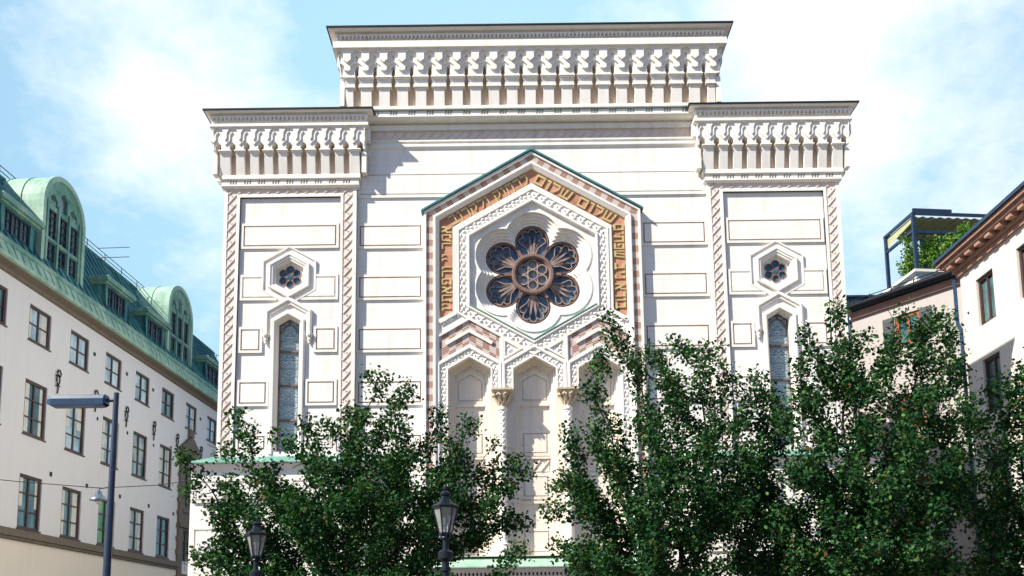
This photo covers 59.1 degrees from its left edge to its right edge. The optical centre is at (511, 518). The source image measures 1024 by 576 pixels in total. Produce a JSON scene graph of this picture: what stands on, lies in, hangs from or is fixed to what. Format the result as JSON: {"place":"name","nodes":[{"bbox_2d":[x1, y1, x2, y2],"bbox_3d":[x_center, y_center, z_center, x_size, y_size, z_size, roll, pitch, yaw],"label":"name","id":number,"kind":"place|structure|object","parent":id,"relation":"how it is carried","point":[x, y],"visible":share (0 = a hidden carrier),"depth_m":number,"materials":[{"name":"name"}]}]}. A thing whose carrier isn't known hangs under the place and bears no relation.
{"place":"outdoors","nodes":[
{"label":"outdoors","id":0,"kind":"place"},
{"bbox_2d":[0,165,218,575],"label":"town house","id":1,"kind":"structure","parent":0,"point":[78,316],"depth_m":44.79,"materials":[{"name":"white paint"}]},
{"bbox_2d":[0,285,7,327],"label":"window","id":2,"kind":"structure","parent":1,"relation":"in","point":[3,291],"depth_m":38.48,"materials":[{"name":"brown glass"}]},
{"bbox_2d":[16,473,40,533],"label":"window","id":3,"kind":"structure","parent":1,"relation":"in","point":[29,493],"depth_m":40.10,"materials":[{"name":"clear glass"}]},
{"bbox_2d":[22,379,45,442],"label":"window","id":4,"kind":"structure","parent":1,"relation":"in","point":[35,394],"depth_m":40.67,"materials":[{"name":"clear glass"}]},
{"bbox_2d":[27,304,50,351],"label":"window","id":5,"kind":"structure","parent":1,"relation":"in","point":[39,321],"depth_m":41.17,"materials":[{"name":"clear glass"}]},
{"bbox_2d":[59,487,80,541],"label":"window","id":6,"kind":"structure","parent":1,"relation":"in","point":[70,507],"depth_m":43.47,"materials":[{"name":"clear glass"}]},
{"bbox_2d":[64,408,84,456],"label":"window","id":7,"kind":"structure","parent":1,"relation":"in","point":[74,433],"depth_m":44.08,"materials":[{"name":"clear glass"}]},
{"bbox_2d":[69,330,88,373],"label":"window","id":8,"kind":"structure","parent":1,"relation":"in","point":[78,344],"depth_m":44.58,"materials":[{"name":"clear glass"}]},
{"bbox_2d":[96,501,114,548],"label":"window","id":9,"kind":"structure","parent":1,"relation":"in","point":[102,507],"depth_m":46.53,"materials":[{"name":"green glass"}]},
{"bbox_2d":[100,416,117,469],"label":"window","id":10,"kind":"structure","parent":1,"relation":"in","point":[107,423],"depth_m":47.13,"materials":[{"name":"clear glass"}]},
{"bbox_2d":[104,352,121,391],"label":"window","id":11,"kind":"structure","parent":1,"relation":"in","point":[113,365],"depth_m":47.96,"materials":[{"name":"clear glass"}]},
{"bbox_2d":[128,507,143,554],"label":"window","id":12,"kind":"structure","parent":1,"relation":"in","point":[136,516],"depth_m":50.21,"materials":[{"name":"clear glass"}]},
{"bbox_2d":[131,431,146,480],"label":"window","id":13,"kind":"structure","parent":1,"relation":"in","point":[139,441],"depth_m":50.75,"materials":[{"name":"clear glass"}]},
{"bbox_2d":[134,371,149,407],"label":"window","id":14,"kind":"structure","parent":1,"relation":"in","point":[142,382],"depth_m":51.28,"materials":[{"name":"clear glass"}]},
{"bbox_2d":[155,515,168,559],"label":"window","id":15,"kind":"structure","parent":1,"relation":"in","point":[162,523],"depth_m":53.54,"materials":[{"name":"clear glass"}]},
{"bbox_2d":[158,444,171,490],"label":"window","id":16,"kind":"structure","parent":1,"relation":"in","point":[165,456],"depth_m":54.08,"materials":[{"name":"clear glass"}]},
{"bbox_2d":[161,387,174,421],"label":"window","id":17,"kind":"structure","parent":1,"relation":"in","point":[167,397],"depth_m":54.66,"materials":[{"name":"clear glass"}]},
{"bbox_2d":[185,403,196,434],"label":"window","id":18,"kind":"structure","parent":1,"relation":"in","point":[190,422],"depth_m":58.07,"materials":[{"name":"clear glass"}]},
{"bbox_2d":[206,416,215,444],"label":"window","id":19,"kind":"structure","parent":1,"relation":"in","point":[211,424],"depth_m":61.52,"materials":[{"name":"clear glass"}]},
{"bbox_2d":[0,0,1023,361],"label":"sky","id":20,"kind":"structure","parent":0,"point":[107,98],"materials":[{"name":"blue"}]},
{"label":"ground","id":21,"kind":"structure","parent":0,"visible":0},
{"bbox_2d":[47,392,118,575],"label":"street lamp","id":22,"kind":"object","parent":21,"relation":"on","point":[80,401],"visible":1,"depth_m":20.42,"materials":[{"name":"grey metal"}]},
{"bbox_2d":[245,516,268,575],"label":"street lantern","id":23,"kind":"object","parent":21,"relation":"on","point":[256,530],"visible":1,"depth_m":17.64,"materials":[{"name":"metal"}]},
{"bbox_2d":[169,363,537,575],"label":"tree","id":24,"kind":"object","parent":21,"relation":"on","point":[302,520],"visible":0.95,"depth_m":21.55,"materials":[{"name":"green plant"}]},
{"bbox_2d":[431,484,458,575],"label":"street lantern","id":25,"kind":"object","parent":21,"relation":"on","point":[445,553],"visible":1,"depth_m":14.44,"materials":[{"name":"metal"}]},
{"bbox_2d":[185,21,883,575],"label":"synagogue","id":26,"kind":"structure","parent":21,"relation":"on","point":[477,221],"depth_m":31.47,"materials":[{"name":"beige paint"}]},
{"bbox_2d":[0,479,190,501],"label":"hanging lamp","id":27,"kind":"object","parent":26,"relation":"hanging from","point":[98,496],"visible":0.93,"depth_m":33.47,"materials":[{"name":"black metal"}]},
{"bbox_2d":[263,297,312,453],"bbox_3d":[-7.670,-4.897,30.925,1.720,5.525,0.529,-1,-8,0],"label":"lancet window","id":28,"kind":"structure","parent":26,"relation":"in","point":[286,330],"depth_m":30.99,"materials":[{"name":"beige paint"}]},
{"bbox_2d":[262,246,316,305],"bbox_3d":[-7.713,-8.409,31.348,1.860,2.148,0.305,-1,-8,0],"label":"hexagonal window","id":29,"kind":"structure","parent":26,"relation":"in","point":[291,273],"depth_m":31.31,"materials":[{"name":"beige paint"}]},
{"bbox_2d":[470,203,595,339],"bbox_3d":[0.726,-8.552,31.503,4.340,5.011,0.490,-1,-8,0],"label":"rose window","id":30,"kind":"structure","parent":26,"relation":"in","point":[532,270],"depth_m":31.57,"materials":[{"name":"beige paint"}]},
{"bbox_2d":[749,240,804,298],"bbox_3d":[9.165,-8.615,31.348,1.860,2.148,0.305,-1,-8,0],"label":"hexagonal window","id":31,"kind":"structure","parent":26,"relation":"in","point":[774,267],"depth_m":31.31,"materials":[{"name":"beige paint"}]},
{"bbox_2d":[755,291,803,447],"bbox_3d":[9.208,-5.103,30.925,1.720,5.525,0.529,-1,-8,0],"label":"lancet window","id":32,"kind":"structure","parent":26,"relation":"in","point":[780,323],"depth_m":31.05,"materials":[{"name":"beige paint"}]},
{"bbox_2d":[534,304,808,575],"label":"tree","id":33,"kind":"object","parent":21,"relation":"on","point":[711,515],"visible":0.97,"depth_m":20.73,"materials":[{"name":"green plant"}]},
{"bbox_2d":[723,292,987,575],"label":"tree","id":34,"kind":"object","parent":21,"relation":"on","point":[848,549],"visible":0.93,"depth_m":20.64,"materials":[{"name":"green plant"}]},
{"bbox_2d":[846,295,874,441],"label":"sheet metal house","id":35,"kind":"structure","parent":21,"relation":"on","point":[851,297],"depth_m":52.71,"materials":[{"name":"metal"}]},
{"bbox_2d":[847,270,981,575],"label":"terrace house","id":36,"kind":"structure","parent":21,"relation":"on","point":[936,290],"depth_m":44.01,"materials":[{"name":"beige paint"}]},
{"bbox_2d":[851,268,943,360],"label":"roof terrace","id":37,"kind":"structure","parent":36,"relation":"on","point":[914,273],"depth_m":45.89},
{"bbox_2d":[896,232,927,277],"bbox_3d":[20.979,-13.642,47.297,1.768,2.733,1.669,-1,-8,0],"label":"terrace shrub","id":38,"kind":"object","parent":37,"relation":"on","point":[908,262],"visible":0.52,"depth_m":47.08,"materials":[{"name":"green plant"}]},
{"bbox_2d":[883,208,985,287],"bbox_3d":[22.851,-12.988,47.649,4.980,5.555,3.000,0,-8,-6],"label":"pergola","id":39,"kind":"object","parent":37,"relation":"on","point":[913,227],"visible":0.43,"depth_m":47.05,"materials":[{"name":"blue paint"}]},
{"bbox_2d":[919,232,950,268],"bbox_3d":[21.834,-13.582,46.419,1.598,2.357,0.826,-1,-8,0],"label":"terrace shrub","id":40,"kind":"object","parent":37,"relation":"on","point":[930,251],"visible":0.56,"depth_m":46.34,"materials":[{"name":"green plant"}]},
{"bbox_2d":[882,305,933,348],"bbox_3d":[19.460,-9.339,44.361,0.275,1.550,2.550,5,-9,-35],"label":"window","id":41,"kind":"structure","parent":36,"relation":"in","point":[886,323],"depth_m":44.66,"materials":[{"name":"clear glass"}]},
{"bbox_2d":[888,390,938,429],"bbox_3d":[19.510,-5.251,43.812,0.275,1.800,2.550,5,-9,-35],"label":"window","id":42,"kind":"structure","parent":36,"relation":"in","point":[890,420],"depth_m":44.35,"materials":[{"name":"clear glass"}]},
{"bbox_2d":[896,474,945,521],"bbox_3d":[19.562,-0.940,43.233,0.275,2.100,2.550,5,-9,-35],"label":"window","id":43,"kind":"structure","parent":36,"relation":"in","point":[904,508],"depth_m":43.25,"materials":[{"name":"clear glass"}]},
{"bbox_2d":[932,181,1023,566],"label":"corner house","id":44,"kind":"structure","parent":21,"relation":"on","point":[983,261],"depth_m":35.78,"materials":[{"name":"white paint"}]},
{"bbox_2d":[939,221,975,250],"bbox_3d":[18.802,-11.780,37.947,1.285,1.238,1.199,-1,-8,0],"label":"cornice plant","id":45,"kind":"object","parent":44,"relation":"on","point":[950,241],"visible":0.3,"depth_m":37.77,"materials":[{"name":"green plant"}]},
{"bbox_2d":[978,270,995,324],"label":"window","id":46,"kind":"structure","parent":44,"relation":"in","point":[985,284],"depth_m":36.56,"materials":[{"name":"clear glass"}]},
{"bbox_2d":[985,353,1003,413],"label":"window","id":47,"kind":"structure","parent":44,"relation":"in","point":[994,360],"depth_m":36.11,"materials":[{"name":"black glass"}]},
{"bbox_2d":[996,455,1011,505],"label":"window","id":48,"kind":"structure","parent":44,"relation":"in","point":[1001,455],"depth_m":35.27,"materials":[{"name":"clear glass"}]},
{"bbox_2d":[1018,245,1023,297],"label":"window","id":49,"kind":"structure","parent":44,"relation":"in","point":[1021,250],"depth_m":33.94,"materials":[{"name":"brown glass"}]},
{"bbox_2d":[955,347,1023,575],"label":"tree","id":50,"kind":"object","parent":21,"relation":"on","point":[998,547],"visible":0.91,"depth_m":21.70,"materials":[{"name":"green plant"}]}
]}

